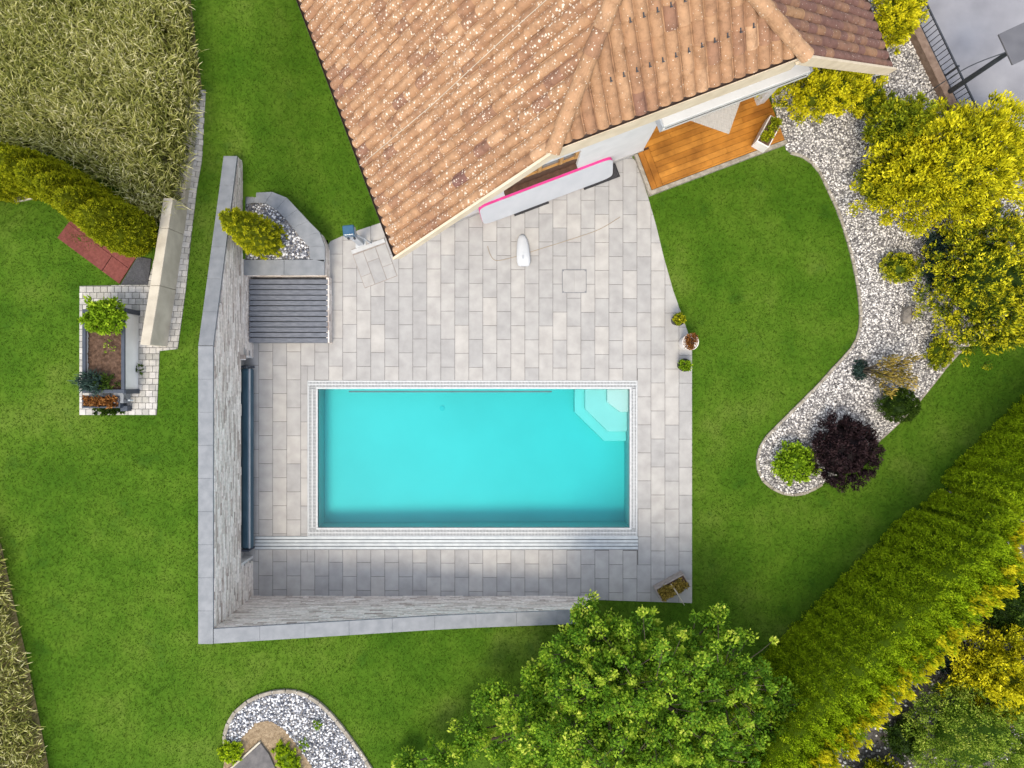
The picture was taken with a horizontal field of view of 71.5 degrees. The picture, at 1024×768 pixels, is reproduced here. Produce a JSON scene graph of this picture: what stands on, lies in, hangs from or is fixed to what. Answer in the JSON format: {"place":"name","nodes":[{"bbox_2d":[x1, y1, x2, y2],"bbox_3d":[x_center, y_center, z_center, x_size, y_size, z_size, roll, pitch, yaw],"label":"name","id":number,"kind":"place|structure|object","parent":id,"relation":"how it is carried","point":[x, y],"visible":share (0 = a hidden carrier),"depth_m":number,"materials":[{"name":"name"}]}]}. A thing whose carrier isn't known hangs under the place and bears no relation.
{"place":"outdoors","nodes":[
{"label":"outdoors","id":0,"kind":"place"},
{"bbox_2d":[0,543,48,767],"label":"tall grass","id":1,"kind":"structure","parent":0,"point":[19,736],"depth_m":15.35,"materials":[{"name":"green plant"}]},
{"bbox_2d":[0,0,207,223],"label":"tall grass","id":2,"kind":"structure","parent":0,"point":[16,31],"depth_m":16.08,"materials":[{"name":"plant"}]},
{"bbox_2d":[79,90,205,414],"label":"sett path","id":3,"kind":"structure","parent":0,"point":[141,405],"depth_m":15.64,"materials":[{"name":"grey stone"}]},
{"bbox_2d":[81,395,126,408],"bbox_3d":[-8.868,0.377,15.447,0.842,0.496,0.337,0,90,0],"label":"herb box","id":4,"kind":"object","parent":3,"relation":"on","point":[102,401],"visible":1,"depth_m":15.33,"materials":[{"name":"brown wood"}]},
{"bbox_2d":[92,408,125,416],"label":"green herb","id":5,"kind":"object","parent":3,"relation":"on","point":[110,411],"visible":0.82,"depth_m":15.47,"materials":[{"name":"green plant"}]},
{"bbox_2d":[82,308,139,393],"bbox_3d":[-8.636,-0.698,15.469,0.914,0.870,1.816,0,90,0],"label":"raised bed","id":6,"kind":"object","parent":3,"relation":"on","point":[120,362],"visible":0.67,"depth_m":15.15,"materials":[{"name":"soil"}]},
{"bbox_2d":[66,368,107,398],"bbox_3d":[-8.873,-0.005,15.005,0.747,0.459,0.710,-29,90,0],"label":"blue herb","id":7,"kind":"object","parent":6,"relation":"on","point":[84,383],"visible":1,"depth_m":14.95,"materials":[{"name":"green plant"}]},
{"bbox_2d":[77,295,128,335],"bbox_3d":[-8.563,-1.439,14.906,1.074,0.596,0.870,0,90,0],"label":"lime bush","id":8,"kind":"object","parent":6,"relation":"on","point":[103,315],"visible":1,"depth_m":14.81,"materials":[{"name":"green plant"}]},
{"bbox_2d":[89,372,119,390],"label":"green herb","id":9,"kind":"object","parent":6,"relation":"on","point":[104,378],"visible":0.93,"depth_m":15.00,"materials":[{"name":"green plant"}]},
{"bbox_2d":[103,339,115,352],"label":"seedling","id":10,"kind":"object","parent":6,"relation":"on","point":[108,346],"visible":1,"depth_m":15.06,"materials":[{"name":"green plant"}]},
{"bbox_2d":[114,393,132,410],"bbox_3d":[-8.419,0.392,15.490,0.369,0.310,0.400,0,90,0],"label":"water tap","id":11,"kind":"object","parent":3,"relation":"on","point":[124,398],"visible":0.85,"depth_m":15.42,"materials":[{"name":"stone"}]},
{"bbox_2d":[136,363,143,375],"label":"weed","id":12,"kind":"object","parent":3,"relation":"on","point":[141,365],"visible":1,"depth_m":15.54,"materials":[{"name":"green plant"}]},
{"bbox_2d":[223,721,311,767],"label":"mulch ground","id":13,"kind":"structure","parent":0,"point":[268,734],"depth_m":15.74,"materials":[{"name":"beige gravel"}]},
{"bbox_2d":[216,740,243,765],"bbox_3d":[-6.153,8.035,15.498,0.630,0.263,0.542,14,90,0],"label":"ground shrub","id":14,"kind":"object","parent":13,"relation":"on","point":[233,750],"visible":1,"depth_m":15.48,"materials":[{"name":"green plant"}]},
{"bbox_2d":[230,741,275,767],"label":"stone slab step","id":15,"kind":"object","parent":13,"relation":"on","point":[257,755],"visible":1,"depth_m":15.64,"materials":[{"name":"stone"}]},
{"bbox_2d":[270,739,300,767],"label":"ground shrub","id":16,"kind":"object","parent":13,"relation":"on","point":[285,756],"visible":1,"depth_m":15.71,"materials":[{"name":"green plant"}]},
{"bbox_2d":[226,691,366,767],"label":"gravel ground","id":17,"kind":"structure","parent":0,"point":[304,725],"depth_m":15.89,"materials":[{"name":"grey gravel"}]},
{"bbox_2d":[222,689,372,767],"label":"bed edging","id":18,"kind":"object","parent":17,"relation":"on","point":[333,717],"visible":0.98,"depth_m":15.87,"materials":[{"name":"grey stone"}]},
{"bbox_2d":[298,737,308,751],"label":"gravel plant","id":19,"kind":"object","parent":17,"relation":"on","point":[303,744],"visible":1,"depth_m":15.81,"materials":[{"name":"green plant"}]},
{"bbox_2d":[312,720,322,729],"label":"gravel plant","id":20,"kind":"object","parent":17,"relation":"on","point":[317,727],"visible":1,"depth_m":15.86,"materials":[{"name":"green plant"}]},
{"bbox_2d":[249,157,691,602],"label":"paving","id":21,"kind":"structure","parent":0,"point":[441,317],"depth_m":17.76,"materials":[{"name":"grey stone"}]},
{"bbox_2d":[241,365,254,551],"bbox_3d":[-6.527,1.812,17.525,0.312,0.500,4.575,0,90,0],"label":"cover roller","id":22,"kind":"object","parent":21,"relation":"on","point":[247,460],"visible":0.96,"depth_m":17.40,"materials":[{"name":"metal"}]},
{"bbox_2d":[244,192,329,277],"bbox_3d":[-5.542,-3.630,17.505,2.070,0.740,2.006,0,90,0],"label":"raised planter","id":23,"kind":"object","parent":21,"relation":"on","point":[305,250],"visible":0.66,"depth_m":17.14,"materials":[{"name":"stone"}]},
{"bbox_2d":[218,206,288,259],"bbox_3d":[-5.898,-3.458,15.900,1.036,2.850,1.084,0,90,0],"label":"shrub","id":24,"kind":"object","parent":23,"relation":"on","point":[255,234],"visible":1,"depth_m":15.82,"materials":[{"name":"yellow plant"}]},
{"bbox_2d":[249,277,331,342],"bbox_3d":[-5.462,-1.822,17.594,1.952,0.362,1.616,0,90,0],"label":"slatted bench","id":25,"kind":"object","parent":21,"relation":"on","point":[290,310],"visible":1,"depth_m":17.41,"materials":[{"name":"grey painted wood"}]},
{"bbox_2d":[342,225,371,247],"bbox_3d":[-3.712,-3.542,17.102,0.434,1.345,0.295,0,90,0],"label":"outdoor shower","id":26,"kind":"object","parent":21,"relation":"on","point":[349,232],"visible":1,"depth_m":16.61,"materials":[{"name":"metal"}]},
{"bbox_2d":[351,238,396,287],"bbox_3d":[-3.438,-3.019,17.753,0.878,0.045,1.024,-20,90,0],"label":"shower tray","id":27,"kind":"object","parent":21,"relation":"on","point":[374,262],"visible":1,"depth_m":17.75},
{"bbox_2d":[198,156,591,643],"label":"retaining wall","id":28,"kind":"structure","parent":21,"relation":"on","point":[232,608],"depth_m":16.21,"materials":[{"name":"stone"}]},
{"bbox_2d":[240,355,245,359],"bbox_3d":[-6.407,-0.632,16.918,0.160,0.055,0.121,0,90,0],"label":"wall lamp","id":29,"kind":"object","parent":28,"relation":"attached to","point":[242,357],"visible":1,"depth_m":16.89,"materials":[{"name":"paint"}]},
{"bbox_2d":[255,536,637,549],"bbox_3d":[-1.637,3.969,17.776,9.575,0.048,0.338,0,90,0],"label":"cover rail","id":30,"kind":"object","parent":21,"relation":"on","point":[499,543],"visible":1,"depth_m":17.75,"materials":[{"name":"silver metal"}]},
{"bbox_2d":[307,380,637,535],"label":"swimming pool","id":31,"kind":"structure","parent":21,"relation":"in","point":[472,457],"depth_m":18.47,"materials":[{"name":"liquid"}]},
{"bbox_2d":[517,235,529,266],"bbox_3d":[0.284,-3.326,17.656,0.345,0.202,0.790,0,90,0],"label":"pool cleaner","id":32,"kind":"object","parent":21,"relation":"on","point":[523,256],"visible":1,"depth_m":17.60,"materials":[{"name":"plastic"}]},
{"bbox_2d":[514,201,548,215],"bbox_3d":[0.434,-4.515,17.752,0.918,0.020,0.355,-21,90,0],"label":"light shaft grating","id":33,"kind":"object","parent":21,"relation":"on","point":[531,208],"visible":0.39,"depth_m":17.75,"materials":[{"name":"metal"}]},
{"bbox_2d":[479,157,612,223],"bbox_3d":[0.842,-4.725,17.395,3.450,0.741,0.354,-21,90,0],"label":"awning","id":34,"kind":"object","parent":21,"relation":"on","point":[546,191],"visible":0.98,"depth_m":17.30,"materials":[{"name":"white fabric"}]},
{"bbox_2d":[487,217,619,260],"bbox_3d":[1.086,-3.603,17.759,3.397,0.013,0.427,-12,90,0],"label":"cord","id":35,"kind":"object","parent":21,"relation":"on","point":[554,244],"visible":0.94,"depth_m":17.75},
{"bbox_2d":[562,269,586,292],"bbox_3d":[1.556,-2.569,17.762,0.612,0.017,0.588,0,90,0],"label":"manhole cover","id":36,"kind":"object","parent":21,"relation":"on","point":[568,280],"visible":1,"depth_m":17.76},
{"bbox_2d":[584,163,619,189],"bbox_3d":[2.190,-5.178,17.752,0.954,0.020,0.355,-21,90,0],"label":"light shaft grating","id":37,"kind":"object","parent":21,"relation":"on","point":[615,174],"visible":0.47,"depth_m":17.75,"materials":[{"name":"metal"}]},
{"bbox_2d":[653,570,690,605],"bbox_3d":[4.021,5.141,17.524,0.820,0.475,0.704,-26,90,0],"label":"flower trough","id":38,"kind":"object","parent":21,"relation":"on","point":[671,586],"visible":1,"depth_m":17.42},
{"bbox_2d":[671,312,686,325],"bbox_3d":[4.077,-1.597,17.481,0.359,0.563,0.373,0,90,0],"label":"plant pot","id":39,"kind":"object","parent":21,"relation":"on","point":[678,319],"visible":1,"depth_m":17.29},
{"bbox_2d":[677,358,692,371],"bbox_3d":[4.242,-0.465,17.492,0.396,0.539,0.334,0,90,0],"label":"plant pot","id":40,"kind":"object","parent":21,"relation":"on","point":[684,364],"visible":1,"depth_m":17.33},
{"bbox_2d":[679,333,698,349],"bbox_3d":[4.303,-1.018,17.332,0.408,0.860,0.437,0,90,0],"label":"plant pot","id":41,"kind":"object","parent":21,"relation":"on","point":[688,341],"visible":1,"depth_m":17.04,"materials":[{"name":"ceramic"}]},
{"bbox_2d":[0,0,1023,767],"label":"lawn","id":42,"kind":"structure","parent":0,"point":[314,212],"depth_m":16.67,"materials":[{"name":"green plant"}]},
{"bbox_2d":[0,184,26,203],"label":"columnar conifer","id":43,"kind":"object","parent":42,"relation":"on","point":[6,195],"visible":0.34,"depth_m":15.51,"materials":[{"name":"green plant"}]},
{"bbox_2d":[0,141,42,201],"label":"columnar conifer","id":44,"kind":"object","parent":42,"relation":"on","point":[7,184],"visible":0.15,"depth_m":14.98,"materials":[{"name":"green plant"}]},
{"bbox_2d":[14,197,32,201],"bbox_3d":[-10.658,-4.201,15.858,0.846,0.141,0.140,-13,90,0],"label":"stone strip","id":45,"kind":"object","parent":42,"relation":"on","point":[25,199],"visible":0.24,"depth_m":15.80,"materials":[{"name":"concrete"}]},
{"bbox_2d":[0,145,74,195],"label":"columnar conifer","id":46,"kind":"object","parent":42,"relation":"on","point":[10,156],"visible":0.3,"depth_m":14.19,"materials":[{"name":"green plant"}]},
{"bbox_2d":[12,158,97,203],"bbox_3d":[-9.515,-4.173,14.844,1.022,2.277,1.012,0,90,0],"label":"columnar conifer","id":47,"kind":"object","parent":42,"relation":"on","point":[27,170],"visible":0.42,"depth_m":14.10,"materials":[{"name":"green plant"}]},
{"bbox_2d":[32,170,116,212],"bbox_3d":[-9.082,-3.894,14.753,1.035,2.331,1.008,0,90,0],"label":"columnar conifer","id":48,"kind":"object","parent":42,"relation":"on","point":[47,184],"visible":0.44,"depth_m":14.00,"materials":[{"name":"green plant"}]},
{"bbox_2d":[57,223,111,270],"bbox_3d":[-9.416,-3.025,15.700,1.260,0.147,0.400,36,90,0],"label":"rubber mat","id":49,"kind":"object","parent":42,"relation":"on","point":[97,256],"visible":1,"depth_m":15.65,"materials":[{"name":"red rubber"}]},
{"bbox_2d":[68,221,102,247],"bbox_3d":[-9.338,-3.421,15.734,0.994,0.207,0.328,36,90,0],"label":"rubber mat","id":50,"kind":"object","parent":42,"relation":"on","point":[75,226],"visible":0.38,"depth_m":15.69,"materials":[{"name":"red rubber"}]},
{"bbox_2d":[51,184,129,225],"bbox_3d":[-8.661,-3.582,14.689,1.016,2.324,1.026,0,90,0],"label":"columnar conifer","id":51,"kind":"object","parent":42,"relation":"on","point":[67,199],"visible":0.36,"depth_m":13.90,"materials":[{"name":"green plant"}]},
{"bbox_2d":[73,196,158,257],"bbox_3d":[-8.241,-3.289,14.686,1.165,2.234,1.145,0,90,0],"label":"columnar conifer","id":52,"kind":"object","parent":42,"relation":"on","point":[123,228],"visible":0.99,"depth_m":14.44,"materials":[{"name":"green plant"}]},
{"bbox_2d":[103,256,129,283],"bbox_3d":[-8.714,-2.511,15.663,0.486,0.077,0.400,37,90,0],"label":"rubber mat","id":53,"kind":"object","parent":42,"relation":"on","point":[115,269],"visible":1,"depth_m":15.63,"materials":[{"name":"red rubber"}]},
{"bbox_2d":[102,246,136,267],"bbox_3d":[-8.628,-2.904,15.670,0.757,0.086,0.328,37,90,0],"label":"rubber mat","id":54,"kind":"object","parent":42,"relation":"on","point":[127,261],"visible":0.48,"depth_m":15.63,"materials":[{"name":"red rubber"}]},
{"bbox_2d":[120,257,151,284],"bbox_3d":[-8.300,-2.497,15.713,0.624,0.177,0.626,0,90,0],"label":"rubber mat","id":55,"kind":"object","parent":42,"relation":"on","point":[142,267],"visible":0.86,"depth_m":15.66,"materials":[{"name":"grey rubber"}]},
{"bbox_2d":[140,97,197,346],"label":"concrete wall","id":56,"kind":"structure","parent":42,"relation":"on","point":[160,303],"depth_m":15.54,"materials":[{"name":"beige concrete"}]},
{"bbox_2d":[296,0,896,259],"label":"house","id":57,"kind":"structure","parent":42,"relation":"on","point":[453,111],"depth_m":12.64,"materials":[{"name":"tile"}]},
{"bbox_2d":[504,151,579,195],"bbox_3d":[0.647,-4.892,16.245,1.837,1.140,0.260,-21,90,0],"label":"window","id":58,"kind":"structure","parent":57,"relation":"in","point":[566,164],"depth_m":16.68,"materials":[{"name":"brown wood"}]},
{"bbox_2d":[390,589,809,767],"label":"fruit tree","id":59,"kind":"object","parent":42,"relation":"on","point":[634,698],"visible":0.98,"depth_m":14.67,"materials":[{"name":"green plant"}]},
{"bbox_2d":[634,97,787,196],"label":"wooden deck","id":60,"kind":"structure","parent":42,"relation":"on","point":[675,156],"depth_m":17.61,"materials":[{"name":"brown wood"}]},
{"bbox_2d":[691,102,739,133],"bbox_3d":[4.739,-7.256,17.603,1.900,0.018,1.599,19,90,0],"label":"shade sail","id":61,"kind":"object","parent":60,"relation":"on","point":[721,120],"visible":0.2,"depth_m":17.59,"materials":[{"name":"beige fabric"}]},
{"bbox_2d":[751,115,782,152],"bbox_3d":[6.248,-6.115,17.323,0.365,0.583,0.732,29,90,0],"label":"deck planter","id":62,"kind":"object","parent":60,"relation":"on","point":[768,131],"visible":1,"depth_m":17.19,"materials":[{"name":"plastic"}]},
{"bbox_2d":[758,0,1023,494],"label":"gravel ground","id":63,"kind":"structure","parent":0,"point":[858,252],"depth_m":17.75,"materials":[{"name":"grey gravel"}]},
{"bbox_2d":[770,440,821,486],"bbox_3d":[6.979,1.974,17.460,1.186,0.730,1.137,34,90,0],"label":"lime shrub","id":64,"kind":"object","parent":63,"relation":"on","point":[791,463],"visible":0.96,"depth_m":17.31,"materials":[{"name":"green plant"}]},
{"bbox_2d":[756,151,862,495],"bbox_3d":[7.596,-1.434,17.796,2.252,0.158,8.549,6,90,0],"label":"bed edging","id":65,"kind":"object","parent":63,"relation":"on","point":[832,369],"visible":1,"depth_m":17.73,"materials":[{"name":"grey stone"}]},
{"bbox_2d":[753,67,888,126],"bbox_3d":[7.481,-7.114,17.119,3.223,1.413,1.777,0,90,0],"label":"golden conifer","id":66,"kind":"object","parent":63,"relation":"on","point":[826,91],"visible":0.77,"depth_m":17.01,"materials":[{"name":"yellow plant"}]},
{"bbox_2d":[807,411,885,492],"bbox_3d":[8.119,1.679,17.261,1.885,1.128,1.856,30,90,0],"label":"purple maple","id":67,"kind":"object","parent":63,"relation":"on","point":[845,448],"visible":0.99,"depth_m":17.09,"materials":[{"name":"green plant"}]},
{"bbox_2d":[852,359,867,380],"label":"blue dwarf conifer","id":68,"kind":"object","parent":63,"relation":"on","point":[859,366],"visible":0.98,"depth_m":17.62,"materials":[{"name":"blue plant"}]},
{"bbox_2d":[851,83,886,120],"bbox_3d":[8.736,-6.904,17.411,0.950,0.828,0.943,0,90,0],"label":"round shrub","id":69,"kind":"object","parent":63,"relation":"on","point":[866,103],"visible":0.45,"depth_m":17.22,"materials":[{"name":"green plant"}]},
{"bbox_2d":[852,159,906,210],"bbox_3d":[9.027,-4.855,17.240,1.493,1.170,1.293,0,90,0],"label":"round shrub","id":70,"kind":"object","parent":63,"relation":"on","point":[862,173],"visible":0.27,"depth_m":17.12,"materials":[{"name":"green plant"}]},
{"bbox_2d":[863,351,921,399],"bbox_3d":[9.220,-0.198,17.121,1.120,1.326,1.148,0,90,0],"label":"dry shrub","id":71,"kind":"object","parent":63,"relation":"on","point":[889,375],"visible":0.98,"depth_m":16.99,"materials":[{"name":"brown plant"}]},
{"bbox_2d":[873,387,921,423],"bbox_3d":[9.450,0.515,17.396,1.074,0.858,0.922,0,90,0],"label":"box ball","id":72,"kind":"object","parent":63,"relation":"on","point":[900,405],"visible":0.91,"depth_m":17.20,"materials":[{"name":"green plant"}]},
{"bbox_2d":[860,90,937,165],"bbox_3d":[9.116,-6.082,16.747,1.672,2.155,1.770,0,90,0],"label":"dark conifer","id":73,"kind":"object","parent":63,"relation":"on","point":[892,123],"visible":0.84,"depth_m":16.37,"materials":[{"name":"green plant"}]},
{"bbox_2d":[878,252,921,283],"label":"dwarf conifer","id":74,"kind":"object","parent":63,"relation":"on","point":[897,267],"visible":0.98,"depth_m":17.36,"materials":[{"name":"green plant"}]},
{"bbox_2d":[871,0,929,55],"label":"golden shrub","id":75,"kind":"object","parent":63,"relation":"on","point":[897,19],"visible":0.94,"depth_m":16.98,"materials":[{"name":"yellow plant"}]},
{"bbox_2d":[900,306,913,323],"bbox_3d":[9.796,-1.709,17.681,0.278,0.481,0.434,0,90,0],"label":"boulder","id":76,"kind":"object","parent":63,"relation":"on","point":[906,316],"visible":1,"depth_m":17.55,"materials":[{"name":"beige stone"}]},
{"bbox_2d":[908,19,958,113],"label":"kerb wall","id":77,"kind":"structure","parent":63,"relation":"on","point":[927,58],"depth_m":17.48,"materials":[{"name":"beige concrete"}]},
{"bbox_2d":[925,23,1023,94],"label":"street lamp","id":78,"kind":"object","parent":77,"relation":"on","point":[1012,41],"visible":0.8,"depth_m":15.13,"materials":[{"name":"metal"}]},
{"bbox_2d":[846,90,1023,238],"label":"golden conifer","id":79,"kind":"object","parent":63,"relation":"on","point":[950,165],"visible":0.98,"depth_m":16.00,"materials":[{"name":"yellow plant"}]},
{"bbox_2d":[878,331,995,441],"bbox_3d":[10.643,-0.016,17.796,5.988,0.158,0.647,-38,90,0],"label":"bed edging","id":80,"kind":"object","parent":63,"relation":"on","point":[921,398],"visible":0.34,"depth_m":17.73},
{"bbox_2d":[919,230,955,291],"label":"blue juniper","id":81,"kind":"object","parent":63,"relation":"on","point":[940,246],"visible":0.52,"depth_m":17.31,"materials":[{"name":"green plant"}]},
{"bbox_2d":[920,337,955,370],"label":"dwarf conifer","id":82,"kind":"object","parent":63,"relation":"on","point":[938,352],"visible":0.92,"depth_m":17.36,"materials":[{"name":"green plant"}]},
{"bbox_2d":[910,202,1023,369],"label":"golden tipped conifer","id":83,"kind":"object","parent":63,"relation":"on","point":[986,286],"visible":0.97,"depth_m":16.56,"materials":[{"name":"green plant"}]},
{"bbox_2d":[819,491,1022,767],"bbox_3d":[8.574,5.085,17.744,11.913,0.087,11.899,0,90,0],"label":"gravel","id":84,"kind":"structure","parent":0,"point":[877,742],"depth_m":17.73,"materials":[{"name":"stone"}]},
{"bbox_2d":[819,488,1023,767],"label":"soil ground","id":85,"kind":"structure","parent":0,"point":[882,753],"depth_m":17.76,"materials":[{"name":"brown soil"}]},
{"bbox_2d":[671,507,1023,767],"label":"conifer hedge","id":86,"kind":"object","parent":85,"relation":"on","point":[882,621],"visible":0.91,"depth_m":14.93,"materials":[{"name":"green plant"}]},
{"bbox_2d":[844,753,908,767],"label":"golden shrub","id":87,"kind":"object","parent":85,"relation":"on","point":[874,763],"visible":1,"depth_m":17.36,"materials":[{"name":"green plant"}]},
{"bbox_2d":[879,713,925,763],"bbox_3d":[9.678,8.724,17.474,1.052,0.701,1.165,-37,90,0],"label":"juniper","id":88,"kind":"object","parent":85,"relation":"on","point":[898,743],"visible":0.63,"depth_m":17.42,"materials":[{"name":"green plant"}]},
{"bbox_2d":[933,642,969,674],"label":"juniper","id":89,"kind":"object","parent":85,"relation":"on","point":[947,661],"visible":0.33,"depth_m":17.41,"materials":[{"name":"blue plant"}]},
{"bbox_2d":[901,673,1023,767],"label":"variegated shrub","id":90,"kind":"object","parent":85,"relation":"on","point":[964,733],"visible":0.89,"depth_m":16.58,"materials":[{"name":"green plant"}]},
{"bbox_2d":[919,488,1023,556],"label":"conifer hedge","id":91,"kind":"object","parent":85,"relation":"on","point":[1002,522],"visible":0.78,"depth_m":15.83,"materials":[{"name":"green plant"}]},
{"bbox_2d":[936,622,1023,726],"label":"golden conifer","id":92,"kind":"object","parent":85,"relation":"on","point":[999,669],"visible":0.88,"depth_m":16.65,"materials":[{"name":"yellow plant"}]},
{"bbox_2d":[940,394,1023,520],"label":"conifer hedge","id":93,"kind":"object","parent":85,"relation":"on","point":[990,468],"visible":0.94,"depth_m":16.61,"materials":[{"name":"green plant"}]},
{"bbox_2d":[977,578,1023,641],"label":"dark shrub","id":94,"kind":"object","parent":85,"relation":"on","point":[1012,612],"visible":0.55,"depth_m":17.14,"materials":[{"name":"green plant"}]},
{"bbox_2d":[919,0,1023,206],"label":"driveway","id":95,"kind":"structure","parent":0,"point":[971,30],"depth_m":17.76,"materials":[{"name":"grey concrete"}]},
{"bbox_2d":[920,0,994,167],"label":"railing","id":96,"kind":"object","parent":95,"relation":"on","point":[951,55],"visible":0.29,"depth_m":17.20,"materials":[{"name":"metal"}]}
]}

